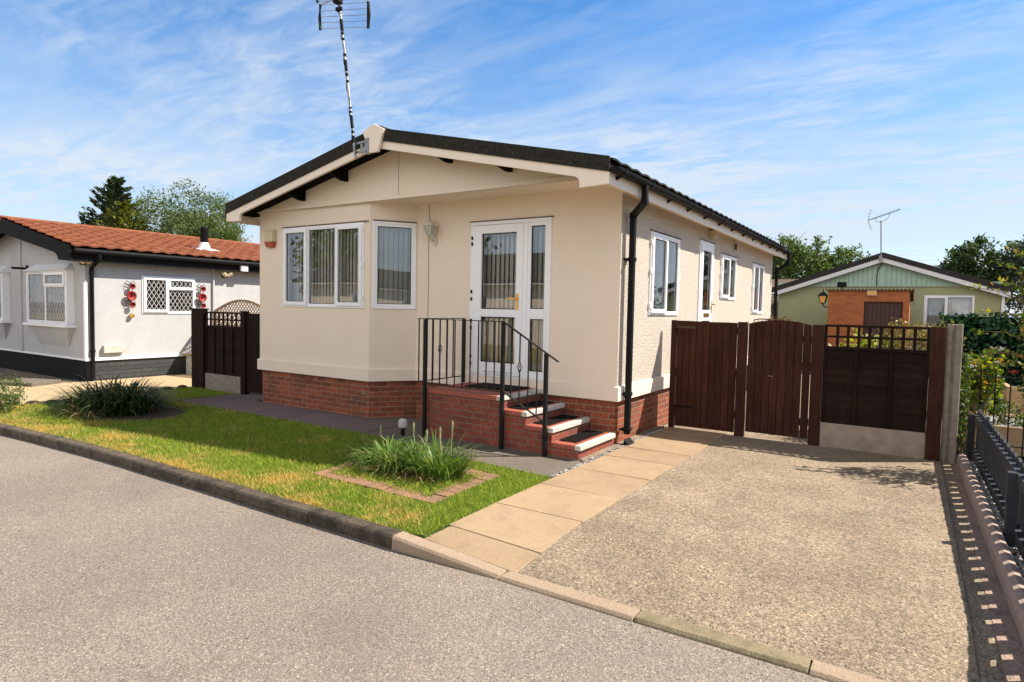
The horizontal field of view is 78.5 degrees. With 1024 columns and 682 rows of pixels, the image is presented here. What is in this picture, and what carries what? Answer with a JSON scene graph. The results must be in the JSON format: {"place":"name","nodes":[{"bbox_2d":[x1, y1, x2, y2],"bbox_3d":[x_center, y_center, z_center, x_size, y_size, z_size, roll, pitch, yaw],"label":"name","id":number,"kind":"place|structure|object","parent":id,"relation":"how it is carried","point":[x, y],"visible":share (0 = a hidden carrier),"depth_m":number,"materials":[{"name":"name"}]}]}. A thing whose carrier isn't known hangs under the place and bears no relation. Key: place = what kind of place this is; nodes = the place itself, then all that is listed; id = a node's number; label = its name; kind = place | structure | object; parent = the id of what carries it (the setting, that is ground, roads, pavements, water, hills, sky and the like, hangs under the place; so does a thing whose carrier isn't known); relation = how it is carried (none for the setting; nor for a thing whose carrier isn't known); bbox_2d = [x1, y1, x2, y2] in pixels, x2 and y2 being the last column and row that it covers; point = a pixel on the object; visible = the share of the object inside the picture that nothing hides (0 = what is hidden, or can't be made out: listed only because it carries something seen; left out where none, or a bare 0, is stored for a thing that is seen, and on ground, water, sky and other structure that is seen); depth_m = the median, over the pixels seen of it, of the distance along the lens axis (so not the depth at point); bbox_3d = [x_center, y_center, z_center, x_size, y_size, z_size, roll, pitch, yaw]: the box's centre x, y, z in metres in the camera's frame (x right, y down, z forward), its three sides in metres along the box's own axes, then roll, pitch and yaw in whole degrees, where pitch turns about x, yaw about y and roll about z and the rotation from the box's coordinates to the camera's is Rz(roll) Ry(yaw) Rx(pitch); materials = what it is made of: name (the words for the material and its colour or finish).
{"place":"outdoors","nodes":[
{"label":"outdoors","id":0,"kind":"place"},
{"bbox_2d":[0,370,74,386],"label":"tan gravel","id":1,"kind":"structure","parent":0,"point":[18,373],"depth_m":13.49,"materials":[{"name":"beige gravel"}]},
{"bbox_2d":[0,374,191,404],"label":"side drive","id":2,"kind":"structure","parent":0,"point":[172,381],"depth_m":12.26,"materials":[{"name":"concrete"}]},
{"bbox_2d":[182,353,191,373],"bbox_3d":[-7.239,0.524,14.558,0.480,0.480,0.590,3,4,33],"label":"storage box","id":3,"kind":"object","parent":2,"relation":"on","point":[188,364],"visible":0.23,"depth_m":14.44,"materials":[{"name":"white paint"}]},
{"bbox_2d":[213,299,259,326],"bbox_3d":[-6.116,-0.078,14.215,2.160,1.722,0.060,3,4,33],"label":"arched trellis","id":4,"kind":"object","parent":2,"relation":"on","point":[254,304],"visible":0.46,"depth_m":14.28,"materials":[{"name":"wood"}]},
{"bbox_2d":[0,386,550,538],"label":"grass","id":5,"kind":"structure","parent":0,"point":[261,433],"depth_m":6.90,"materials":[{"name":"green plant"}]},
{"bbox_2d":[0,373,27,412],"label":"shrub","id":6,"kind":"object","parent":5,"relation":"on","point":[7,398],"visible":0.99,"depth_m":9.28,"materials":[{"name":"green plant"}]},
{"bbox_2d":[35,374,189,420],"bbox_3d":[-5.956,0.748,9.367,2.412,0.585,1.965,3,4,33],"label":"lily clump","id":7,"kind":"object","parent":5,"relation":"on","point":[114,398],"visible":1,"depth_m":9.04,"materials":[{"name":"plant"}]},
{"bbox_2d":[78,406,184,422],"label":"shrub bed soil","id":8,"kind":"object","parent":5,"relation":"on","point":[169,412],"visible":0.31,"depth_m":9.03,"materials":[{"name":"brown soil"}]},
{"bbox_2d":[17,427,530,536],"bbox_3d":[-4.234,1.205,6.728,9.058,0.045,1.789,2,3,20],"label":"grass fringe","id":9,"kind":"object","parent":5,"relation":"on","point":[366,517],"depth_m":4.99,"materials":[{"name":"green plant"}]},
{"bbox_2d":[313,461,498,503],"bbox_3d":[-1.040,1.343,6.152,1.594,0.089,1.082,3,4,33],"label":"bed edging","id":10,"kind":"object","parent":5,"relation":"on","point":[455,489],"visible":0.39,"depth_m":5.77,"materials":[{"name":"brick"}]},
{"bbox_2d":[327,462,485,496],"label":"flower bed","id":11,"kind":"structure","parent":5,"relation":"on","point":[415,487],"depth_m":5.91,"materials":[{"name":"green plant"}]},
{"bbox_2d":[334,420,492,485],"bbox_3d":[-1.035,1.029,6.302,1.975,0.560,1.172,3,4,33],"label":"lily clump","id":12,"kind":"object","parent":5,"relation":"on","point":[419,462],"visible":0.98,"depth_m":6.16,"materials":[{"name":"plant"}]},
{"bbox_2d":[181,392,397,433],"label":"front path","id":13,"kind":"structure","parent":0,"point":[251,402],"depth_m":9.53,"materials":[{"name":"grey concrete"}]},
{"bbox_2d":[205,373,239,393],"bbox_3d":[-5.393,0.805,11.751,1.150,0.345,0.060,3,4,33],"label":"gravel board","id":14,"kind":"object","parent":13,"relation":"on","point":[215,382],"visible":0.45,"depth_m":11.72,"materials":[{"name":"concrete"}]},
{"bbox_2d":[205,311,239,376],"bbox_3d":[-5.380,0.050,11.708,1.150,1.182,0.052,3,4,33],"label":"trellis fence","id":15,"kind":"object","parent":14,"relation":"on","point":[222,349],"visible":0.93,"depth_m":11.70,"materials":[{"name":"brown wood"}]},
{"bbox_2d":[240,311,262,394],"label":"board gate","id":16,"kind":"structure","parent":13,"relation":"on","point":[251,377],"depth_m":11.25,"materials":[{"name":"brown wood"}]},
{"bbox_2d":[0,434,828,681],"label":"road","id":17,"kind":"structure","parent":0,"point":[107,574],"depth_m":3.60,"materials":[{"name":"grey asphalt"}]},
{"bbox_2d":[0,423,401,548],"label":"kerb","id":18,"kind":"structure","parent":17,"relation":"on","point":[363,530],"depth_m":5.63,"materials":[{"name":"grey concrete"}]},
{"bbox_2d":[392,531,639,621],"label":"dropped kerb","id":19,"kind":"structure","parent":17,"relation":"on","point":[409,544],"depth_m":4.06,"materials":[{"name":"beige concrete"}]},
{"bbox_2d":[809,660,887,681],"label":"dropped kerb","id":20,"kind":"structure","parent":17,"relation":"on","point":[826,671],"depth_m":3.02,"materials":[{"name":"beige concrete"}]},
{"bbox_2d":[361,417,618,477],"bbox_3d":[-0.818,1.266,8.004,3.955,0.078,1.720,3,4,33],"label":"step apron","id":21,"kind":"object","parent":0,"point":[539,464],"visible":0.23,"depth_m":7.10,"materials":[{"name":"concrete"}]},
{"bbox_2d":[398,418,407,434],"bbox_3d":[-1.395,1.097,8.015,0.120,0.212,0.120,3,4,33],"label":"bollard light","id":22,"kind":"object","parent":21,"relation":"on","point":[402,423],"visible":1,"depth_m":7.98,"materials":[{"name":"white plastic"}]},
{"bbox_2d":[417,318,558,456],"bbox_3d":[-0.113,0.491,7.850,2.032,1.508,0.961,3,4,33],"label":"handrail","id":23,"kind":"object","parent":21,"relation":"on","point":[503,393],"visible":1,"depth_m":7.45,"materials":[{"name":"black metal"}]},
{"bbox_2d":[427,382,614,460],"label":"brick steps","id":24,"kind":"structure","parent":21,"relation":"on","point":[473,414],"depth_m":7.57,"materials":[{"name":"red brick"}]},
{"bbox_2d":[464,382,529,390],"bbox_3d":[-0.197,0.603,8.267,0.750,0.017,0.440,3,4,33],"label":"door mat","id":25,"kind":"object","parent":24,"relation":"on","point":[497,386],"depth_m":8.21,"materials":[{"name":"black rubber"}]},
{"bbox_2d":[508,400,553,409],"bbox_3d":[0.248,0.790,7.763,0.220,0.012,0.730,3,4,33],"label":"step mat","id":26,"kind":"object","parent":24,"relation":"on","point":[533,404],"visible":0.82,"depth_m":7.70,"materials":[{"name":"black rubber"}]},
{"bbox_2d":[533,414,577,425],"bbox_3d":[0.539,0.950,7.581,0.220,0.012,0.730,3,4,33],"label":"step mat","id":27,"kind":"object","parent":24,"relation":"on","point":[557,419],"visible":0.91,"depth_m":7.58,"materials":[{"name":"black rubber"}]},
{"bbox_2d":[559,430,603,442],"bbox_3d":[0.829,1.121,7.399,0.220,0.012,0.730,3,4,33],"label":"step mat","id":28,"kind":"object","parent":24,"relation":"on","point":[580,436],"visible":1,"depth_m":7.36,"materials":[{"name":"black rubber"}]},
{"bbox_2d":[0,0,1023,316],"label":"sky","id":29,"kind":"structure","parent":0,"point":[786,117],"materials":[{"name":"blue"}]},
{"bbox_2d":[425,427,726,572],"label":"garden path","id":30,"kind":"structure","parent":0,"point":[518,532],"depth_m":5.35,"materials":[{"name":"beige concrete"}]},
{"bbox_2d":[551,428,663,476],"bbox_3d":[1.268,1.288,7.526,0.078,0.027,3.149,3,4,33],"label":"gravel strip","id":31,"kind":"object","parent":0,"point":[585,462],"visible":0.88,"depth_m":7.09,"materials":[{"name":"gravel"}]},
{"bbox_2d":[518,434,978,681],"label":"driveway","id":32,"kind":"structure","parent":0,"point":[845,559],"depth_m":4.28,"materials":[{"name":"beige gravel"}]},
{"bbox_2d":[734,322,748,436],"bbox_3d":[3.071,0.532,8.406,0.120,1.575,0.090,3,4,33],"label":"gate post","id":33,"kind":"object","parent":32,"relation":"on","point":[741,378],"visible":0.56,"depth_m":8.37,"materials":[{"name":"brown wood"}]},
{"bbox_2d":[807,325,824,445],"bbox_3d":[3.833,0.578,7.911,0.126,1.565,0.090,3,4,33],"label":"gate post","id":34,"kind":"object","parent":32,"relation":"on","point":[815,383],"visible":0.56,"depth_m":7.87,"materials":[{"name":"brown wood"}]},
{"bbox_2d":[745,320,811,438],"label":"arched gate","id":35,"kind":"structure","parent":34,"relation":"attached to","point":[776,367],"depth_m":8.14,"materials":[{"name":"brown wood"}]},
{"bbox_2d":[819,422,925,458],"bbox_3d":[4.371,1.212,7.590,1.172,0.335,0.055,3,4,33],"label":"gravel board","id":36,"kind":"object","parent":32,"relation":"on","point":[880,440],"visible":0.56,"depth_m":7.57,"materials":[{"name":"concrete"}]},
{"bbox_2d":[820,324,930,432],"bbox_3d":[4.356,0.433,7.561,1.105,1.237,0.052,3,4,33],"label":"trellis fence","id":37,"kind":"object","parent":36,"relation":"on","point":[881,387],"visible":1,"depth_m":7.54,"materials":[{"name":"brown wood"}]},
{"bbox_2d":[924,327,946,460],"bbox_3d":[4.879,0.617,7.227,0.146,1.560,0.100,3,4,33],"label":"fence post","id":38,"kind":"object","parent":32,"relation":"on","point":[935,391],"visible":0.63,"depth_m":7.18,"materials":[{"name":"brown wood"}]},
{"bbox_2d":[663,371,947,462],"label":"back yard","id":39,"kind":"structure","parent":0,"point":[775,437],"depth_m":8.55,"materials":[{"name":"concrete"}]},
{"bbox_2d":[668,320,677,426],"bbox_3d":[2.287,0.490,8.914,0.070,1.575,0.070,3,4,33],"label":"gate post","id":40,"kind":"object","parent":39,"relation":"on","point":[672,383],"visible":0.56,"depth_m":8.88,"materials":[{"name":"brown wood"}]},
{"bbox_2d":[674,320,737,431],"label":"board gate","id":41,"kind":"structure","parent":40,"relation":"attached to","point":[705,375],"depth_m":8.64,"materials":[{"name":"brown wood"}]},
{"bbox_2d":[828,327,900,348],"bbox_3d":[4.989,0.554,8.777,0.849,1.521,1.062,-1,4,-35],"label":"lime shrub","id":42,"kind":"object","parent":39,"relation":"on","point":[873,343],"visible":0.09,"depth_m":8.63,"materials":[{"name":"green plant"}]},
{"bbox_2d":[875,316,966,374],"bbox_3d":[5.270,0.489,8.163,1.023,1.684,0.766,3,4,33],"label":"bronze shrub","id":43,"kind":"object","parent":39,"relation":"on","point":[920,333],"visible":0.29,"depth_m":8.13,"materials":[{"name":"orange plant"}]},
{"bbox_2d":[940,324,963,462],"bbox_3d":[5.046,0.614,7.199,0.150,1.615,0.134,3,4,33],"label":"concrete post","id":44,"kind":"object","parent":39,"relation":"on","point":[951,393],"visible":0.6,"depth_m":7.15,"materials":[{"name":"grey concrete"}]},
{"bbox_2d":[936,312,1023,412],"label":"ivy screen","id":45,"kind":"object","parent":39,"relation":"on","point":[976,343],"visible":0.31,"depth_m":10.46,"materials":[{"name":"green plant"}]},
{"bbox_2d":[640,363,1023,666],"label":"plot ground","id":46,"kind":"structure","parent":0,"point":[964,453],"depth_m":7.85,"materials":[{"name":"soil"}]},
{"bbox_2d":[0,367,81,382],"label":"gravel strip","id":47,"kind":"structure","parent":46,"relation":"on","point":[6,369],"depth_m":13.67,"materials":[{"name":"gravel"}]},
{"bbox_2d":[0,378,60,386],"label":"stone slab","id":48,"kind":"structure","parent":47,"relation":"on","point":[31,382],"depth_m":12.15,"materials":[{"name":"concrete"}]},
{"bbox_2d":[12,385,186,403],"bbox_3d":[-7.129,0.980,10.619,0.437,0.145,3.503,3,4,33],"label":"lawn edging","id":49,"kind":"object","parent":46,"relation":"on","point":[35,401],"visible":0.2,"depth_m":10.02,"materials":[{"name":"beige concrete"}]},
{"bbox_2d":[76,175,149,229],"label":"conifer tree","id":50,"kind":"object","parent":46,"relation":"on","point":[113,192],"visible":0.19,"depth_m":41.22,"materials":[{"name":"green plant"}]},
{"bbox_2d":[92,200,157,231],"bbox_3d":[-23.365,-4.625,38.146,6.444,7.817,6.580,3,4,33],"label":"broadleaf tree","id":51,"kind":"object","parent":46,"relation":"on","point":[122,216],"visible":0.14,"depth_m":37.72,"materials":[{"name":"green plant"}]},
{"bbox_2d":[0,215,259,381],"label":"white bungalow","id":52,"kind":"object","parent":46,"relation":"on","point":[64,314],"visible":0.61,"depth_m":13.86,"materials":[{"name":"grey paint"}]},
{"bbox_2d":[0,266,11,339],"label":"window","id":53,"kind":"structure","parent":52,"relation":"in","point":[5,321],"depth_m":14.76,"materials":[{"name":"white plastic"}]},
{"bbox_2d":[22,263,76,346],"bbox_3d":[-9.955,-0.781,13.480,2.140,1.770,0.230,3,4,33],"label":"window","id":54,"kind":"structure","parent":52,"relation":"in","point":[53,332],"depth_m":13.38,"materials":[{"name":"white plastic"}]},
{"bbox_2d":[102,345,124,352],"bbox_3d":[-8.376,0.167,13.189,0.090,0.150,0.400,3,4,33],"label":"meter box","id":55,"kind":"object","parent":52,"relation":"attached to","point":[112,348],"visible":1,"depth_m":13.14,"materials":[{"name":"white paint"}]},
{"bbox_2d":[125,281,136,317],"bbox_3d":[-8.155,-0.895,13.422,0.120,0.796,0.211,3,4,33],"label":"poppy wall art","id":56,"kind":"object","parent":52,"relation":"attached to","point":[131,295],"visible":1,"depth_m":13.41,"materials":[{"name":"red plastic"}]},
{"bbox_2d":[141,275,194,313],"bbox_3d":[-7.749,-1.033,14.166,0.110,0.830,1.200,3,4,33],"label":"window","id":57,"kind":"structure","parent":52,"relation":"in","point":[167,281],"depth_m":14.08,"materials":[{"name":"white plastic"}]},
{"bbox_2d":[197,284,206,307],"bbox_3d":[-7.281,-1.051,14.732,0.093,0.587,0.211,3,4,33],"label":"poppy wall art","id":58,"kind":"object","parent":52,"relation":"attached to","point":[202,297],"visible":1,"depth_m":14.73,"materials":[{"name":"red plastic"}]},
{"bbox_2d":[191,226,220,251],"bbox_3d":[-7.649,-2.539,15.677,0.420,0.618,0.520,3,4,33],"label":"flue pipe","id":59,"kind":"object","parent":52,"relation":"on","point":[204,238],"visible":1,"depth_m":15.57,"materials":[{"name":"black plastic"}]},
{"bbox_2d":[221,271,232,277],"bbox_3d":[-6.916,-1.611,15.177,0.215,0.152,0.301,3,4,33],"label":"spotlight","id":60,"kind":"object","parent":52,"relation":"attached to","point":[225,274],"visible":1,"depth_m":15.15,"materials":[{"name":"beige plastic"}]},
{"bbox_2d":[95,178,250,241],"bbox_3d":[-20.101,-5.276,39.087,10.161,9.172,7.293,3,4,33],"label":"broadleaf tree","id":61,"kind":"object","parent":46,"relation":"on","point":[182,219],"visible":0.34,"depth_m":37.86,"materials":[{"name":"green plant"}]},
{"bbox_2d":[190,308,208,388],"bbox_3d":[-6.050,0.155,12.147,0.460,1.575,0.130,3,4,33],"label":"fence post","id":62,"kind":"object","parent":46,"relation":"on","point":[198,344],"visible":0.68,"depth_m":12.07,"materials":[{"name":"brown wood"}]},
{"bbox_2d":[192,205,252,240],"bbox_3d":[-16.399,-4.104,35.734,4.172,7.319,3.064,3,4,33],"label":"broadleaf tree","id":63,"kind":"object","parent":46,"relation":"on","point":[231,234],"visible":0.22,"depth_m":35.13,"materials":[{"name":"green plant"}]},
{"bbox_2d":[225,124,792,445],"bbox_3d":[0.999,-1.000,12.796,7.009,4.094,10.529,3,4,33],"label":"park home","id":64,"kind":"object","parent":46,"relation":"on","point":[594,275],"visible":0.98,"depth_m":8.94,"materials":[{"name":"beige paint"}]},
{"bbox_2d":[264,230,275,247],"bbox_3d":[-3.954,-1.673,10.242,0.229,0.288,0.085,3,4,33],"label":"alarm box","id":65,"kind":"object","parent":64,"relation":"attached to","point":[269,238],"visible":1,"depth_m":10.20,"materials":[{"name":"plastic"}]},
{"bbox_2d":[282,222,364,307],"bbox_3d":[-2.886,-1.146,9.697,1.830,1.255,0.206,3,4,33],"label":"window","id":66,"kind":"structure","parent":64,"relation":"in","point":[309,280],"depth_m":9.77,"materials":[{"name":"white plastic"}]},
{"bbox_2d":[316,0,370,157],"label":"tv aerial","id":67,"kind":"object","parent":64,"relation":"attached to","point":[339,9],"visible":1,"depth_m":8.44,"materials":[{"name":"metal"}]},
{"bbox_2d":[372,221,416,308],"bbox_3d":[-1.756,-1.110,9.291,0.637,1.270,0.206,0,3,-20],"label":"window","id":68,"kind":"structure","parent":64,"relation":"in","point":[389,289],"depth_m":9.32,"materials":[{"name":"white plastic"}]},
{"bbox_2d":[422,216,437,245],"bbox_3d":[-1.166,-1.583,9.028,0.156,0.428,0.192,3,4,33],"label":"wall lantern","id":69,"kind":"object","parent":64,"relation":"attached to","point":[430,227],"depth_m":8.99,"materials":[{"name":"beige metal"}]},
{"bbox_2d":[469,223,523,376],"bbox_3d":[-0.221,-0.558,8.535,0.844,2.036,0.139,3,4,33],"label":"door leaf","id":70,"kind":"structure","parent":64,"relation":"in","point":[479,232],"depth_m":8.60,"materials":[{"name":"white plastic"}]},
{"bbox_2d":[648,231,679,314],"bbox_3d":[2.104,-0.928,8.901,0.200,1.123,1.207,3,4,33],"label":"window","id":71,"kind":"structure","parent":64,"relation":"in","point":[659,265],"depth_m":8.93,"materials":[{"name":"white plastic"}]},
{"bbox_2d":[699,243,714,321],"bbox_3d":[3.272,-0.602,10.571,0.132,2.022,0.696,3,4,33],"label":"door leaf","id":72,"kind":"structure","parent":64,"relation":"in","point":[704,314],"depth_m":10.73,"materials":[{"name":"white plastic"}]},
{"bbox_2d":[709,230,718,238],"bbox_3d":[3.438,-1.810,10.665,0.115,0.130,0.220,3,4,33],"label":"security light","id":73,"kind":"object","parent":64,"relation":"attached to","point":[713,234],"visible":1,"depth_m":10.58,"materials":[{"name":"plastic"}]},
{"bbox_2d":[719,253,736,299],"bbox_3d":[4.005,-1.188,11.817,0.206,0.820,1.146,3,4,33],"label":"window","id":74,"kind":"structure","parent":64,"relation":"in","point":[725,266],"depth_m":11.76,"materials":[{"name":"white plastic"}]},
{"bbox_2d":[751,263,764,313],"bbox_3d":[5.402,-1.151,13.968,0.200,1.086,1.149,3,4,33],"label":"window","id":75,"kind":"structure","parent":64,"relation":"in","point":[757,270],"depth_m":13.90,"materials":[{"name":"white plastic"}]},
{"bbox_2d":[580,425,664,462],"bbox_3d":[1.435,1.310,7.949,0.115,0.104,2.600,3,4,33],"label":"house footing","id":76,"kind":"object","parent":46,"relation":"on","point":[609,448],"visible":0.43,"depth_m":7.63,"materials":[{"name":"concrete"}]},
{"bbox_2d":[634,610,810,673],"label":"mossy dropped kerb","id":77,"kind":"structure","parent":46,"relation":"on","point":[765,653],"depth_m":3.29,"materials":[{"name":"beige concrete"}]},
{"bbox_2d":[770,279,796,317],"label":"cream cottage","id":78,"kind":"structure","parent":46,"relation":"on","point":[782,281],"depth_m":29.92,"materials":[{"name":"beige paint"}]},
{"bbox_2d":[766,230,838,278],"bbox_3d":[15.911,-3.190,35.982,6.739,6.758,4.790,3,4,33],"label":"broadleaf tree","id":79,"kind":"object","parent":46,"relation":"on","point":[808,261],"visible":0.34,"depth_m":35.02,"materials":[{"name":"green plant"}]},
{"bbox_2d":[825,243,870,267],"bbox_3d":[18.911,-2.598,35.434,4.186,5.749,3.663,2,3,13],"label":"broadleaf tree","id":80,"kind":"object","parent":46,"relation":"on","point":[840,253],"visible":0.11,"depth_m":35.04,"materials":[{"name":"green plant"}]},
{"bbox_2d":[826,288,914,348],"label":"brick shed","id":81,"kind":"structure","parent":46,"relation":"on","point":[855,306],"depth_m":17.72,"materials":[{"name":"orange brick"}]},
{"bbox_2d":[818,288,827,307],"bbox_3d":[9.123,-1.203,18.342,0.303,0.675,0.246,3,4,33],"label":"shed lantern","id":82,"kind":"object","parent":81,"relation":"attached to","point":[823,296],"visible":0.99,"depth_m":18.30,"materials":[{"name":"black metal"}]},
{"bbox_2d":[837,282,846,289],"bbox_3d":[9.555,-1.571,18.166,0.240,0.270,0.100,3,4,33],"label":"floodlight","id":83,"kind":"object","parent":81,"relation":"on","point":[841,284],"visible":0.85,"depth_m":18.12,"materials":[{"name":"black plastic"}]},
{"bbox_2d":[867,290,876,295],"bbox_3d":[10.070,-1.343,17.544,0.240,0.140,0.090,3,4,33],"label":"bulkhead light","id":84,"kind":"object","parent":81,"relation":"attached to","point":[871,293],"visible":1,"depth_m":17.51,"materials":[{"name":"plastic"}]},
{"bbox_2d":[863,303,901,348],"bbox_3d":[10.334,-0.065,17.533,0.921,2.000,0.030,3,4,33],"label":"door","id":85,"kind":"structure","parent":81,"relation":"in","point":[882,311],"depth_m":17.51,"materials":[{"name":"brown wood"}]},
{"bbox_2d":[771,252,1012,362],"bbox_3d":[14.664,-1.154,24.479,6.520,3.620,11.480,3,4,33],"label":"green bungalow","id":86,"kind":"object","parent":46,"relation":"on","point":[942,290],"visible":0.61,"depth_m":19.46,"materials":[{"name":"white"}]},
{"bbox_2d":[867,209,901,260],"bbox_3d":[11.548,-3.316,19.499,0.898,1.637,0.411,4,4,42],"label":"tv aerial","id":87,"kind":"object","parent":86,"relation":"attached to","point":[880,257],"visible":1,"depth_m":19.56,"materials":[{"name":"metal"}]},
{"bbox_2d":[923,295,974,330],"bbox_3d":[13.207,-0.825,18.994,1.250,1.100,0.200,3,4,33],"label":"window","id":88,"kind":"structure","parent":86,"relation":"in","point":[933,304],"depth_m":19.03,"materials":[{"name":"white plastic"}]},
{"bbox_2d":[957,353,973,453],"bbox_3d":[5.398,0.805,7.485,0.180,1.328,0.499,3,4,33],"label":"garden shrub","id":89,"kind":"object","parent":46,"relation":"on","point":[962,428],"visible":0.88,"depth_m":7.46,"materials":[{"name":"green plant"}]},
{"bbox_2d":[933,232,1012,307],"bbox_3d":[23.396,-2.553,32.595,4.256,6.132,3.230,3,4,33],"label":"broadleaf tree","id":90,"kind":"object","parent":46,"relation":"on","point":[962,260],"visible":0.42,"depth_m":31.93,"materials":[{"name":"green plant"}]},
{"bbox_2d":[953,463,1023,681],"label":"gritty strip","id":91,"kind":"object","parent":46,"relation":"on","point":[1010,647],"visible":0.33,"depth_m":3.62,"materials":[{"name":"grey gravel"}]},
{"bbox_2d":[956,453,1023,646],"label":"edging kerb","id":92,"kind":"structure","parent":46,"relation":"on","point":[1010,578],"depth_m":4.31,"materials":[{"name":"concrete"}]},
{"bbox_2d":[956,361,1023,456],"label":"iron railing","id":93,"kind":"object","parent":46,"relation":"on","point":[996,377],"visible":0.42,"depth_m":7.42,"materials":[{"name":"black metal"}]},
{"bbox_2d":[963,411,1023,456],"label":"planter","id":94,"kind":"object","parent":46,"relation":"on","point":[1015,436],"depth_m":7.76,"materials":[{"name":"concrete"}]},
{"bbox_2d":[965,346,1007,427],"bbox_3d":[5.925,0.603,7.943,0.568,1.116,0.722,3,4,33],"label":"white rose bush","id":95,"kind":"object","parent":94,"relation":"on","point":[987,386],"visible":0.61,"depth_m":7.87,"materials":[{"name":"green plant"}]},
{"bbox_2d":[975,392,1023,426],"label":"planting","id":96,"kind":"object","parent":94,"relation":"in","point":[1003,403],"visible":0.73,"depth_m":8.13,"materials":[{"name":"green plant"}]},
{"bbox_2d":[966,409,1023,560],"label":"picket fence","id":97,"kind":"object","parent":46,"relation":"on","point":[993,455],"visible":0.9,"depth_m":5.41,"materials":[{"name":"grey"}]},
{"bbox_2d":[969,460,1023,579],"bbox_3d":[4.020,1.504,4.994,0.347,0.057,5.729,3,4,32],"label":"grey gravel","id":98,"kind":"structure","parent":46,"relation":"on","point":[997,515],"depth_m":5.41,"materials":[{"name":"grey gravel"}]},
{"bbox_2d":[962,242,1023,411],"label":"tall rose bush","id":99,"kind":"object","parent":98,"relation":"on","point":[979,332],"visible":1,"depth_m":6.69,"materials":[{"name":"green plant"}]},
{"bbox_2d":[988,234,1023,314],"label":"broadleaf tree","id":100,"kind":"object","parent":46,"relation":"on","point":[1015,260],"visible":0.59,"depth_m":30.85,"materials":[{"name":"green plant"}]},
{"bbox_2d":[1000,382,1023,414],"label":"planter","id":101,"kind":"object","parent":46,"relation":"on","point":[1016,395],"visible":0.38,"depth_m":9.39,"materials":[{"name":"ceramic"}]},
{"bbox_2d":[941,462,1004,681],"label":"driveway margin","id":102,"kind":"object","parent":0,"point":[988,662],"visible":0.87,"depth_m":3.83,"materials":[{"name":"concrete"}]},
{"bbox_2d":[985,415,1022,427],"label":"pale gravel","id":103,"kind":"structure","parent":0,"point":[1001,424],"depth_m":8.36,"materials":[{"name":"white gravel"}]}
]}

